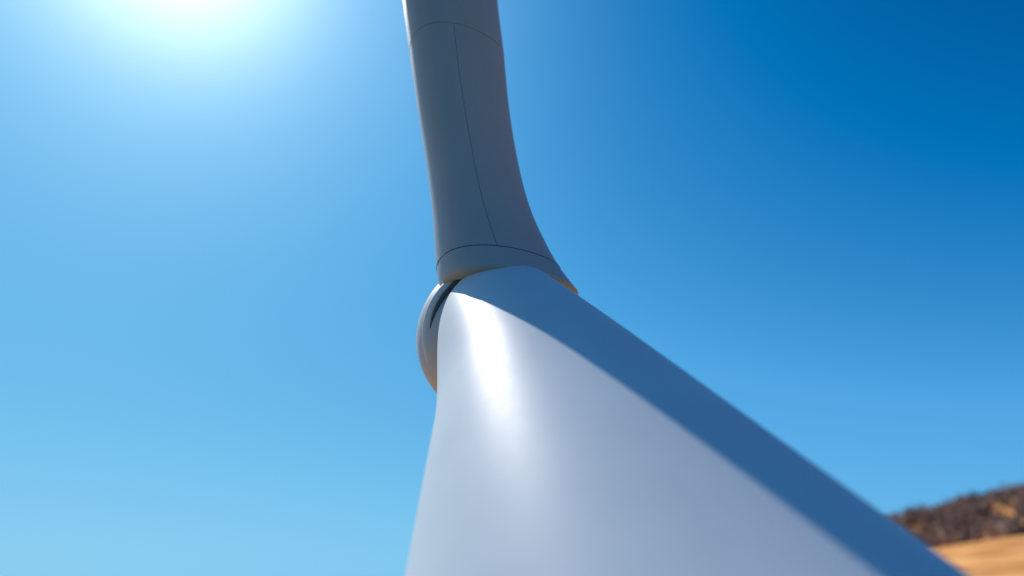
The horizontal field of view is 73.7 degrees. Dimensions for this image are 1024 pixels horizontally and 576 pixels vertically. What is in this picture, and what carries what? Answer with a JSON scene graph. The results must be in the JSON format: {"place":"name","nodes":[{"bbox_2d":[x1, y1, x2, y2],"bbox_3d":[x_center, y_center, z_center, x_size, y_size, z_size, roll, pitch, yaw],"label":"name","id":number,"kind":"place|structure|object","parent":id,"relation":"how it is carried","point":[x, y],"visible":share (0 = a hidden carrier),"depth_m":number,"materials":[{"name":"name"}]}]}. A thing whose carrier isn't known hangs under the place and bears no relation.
{"place":"outdoors","nodes":[
{"label":"outdoors","id":0,"kind":"place"},
{"bbox_2d":[0,0,1023,575],"label":"sky","id":1,"kind":"structure","parent":0,"point":[218,273],"materials":[{"name":"blue"}]},
{"bbox_2d":[909,498,1023,575],"bbox_3d":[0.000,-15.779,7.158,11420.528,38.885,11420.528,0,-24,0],"label":"ground","id":2,"kind":"structure","parent":0,"point":[998,557],"depth_m":106.78,"materials":[{"name":"beige sand"}]},
{"bbox_2d":[403,0,968,575],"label":"wind turbine","id":3,"kind":"object","parent":2,"relation":"on","point":[575,432],"visible":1,"depth_m":12.45,"materials":[{"name":"white metal"}]},
{"bbox_2d":[887,482,1023,548],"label":"distant trees","id":4,"kind":"object","parent":2,"relation":"on","point":[939,531],"visible":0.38,"depth_m":229.07,"materials":[{"name":"brown plant"}]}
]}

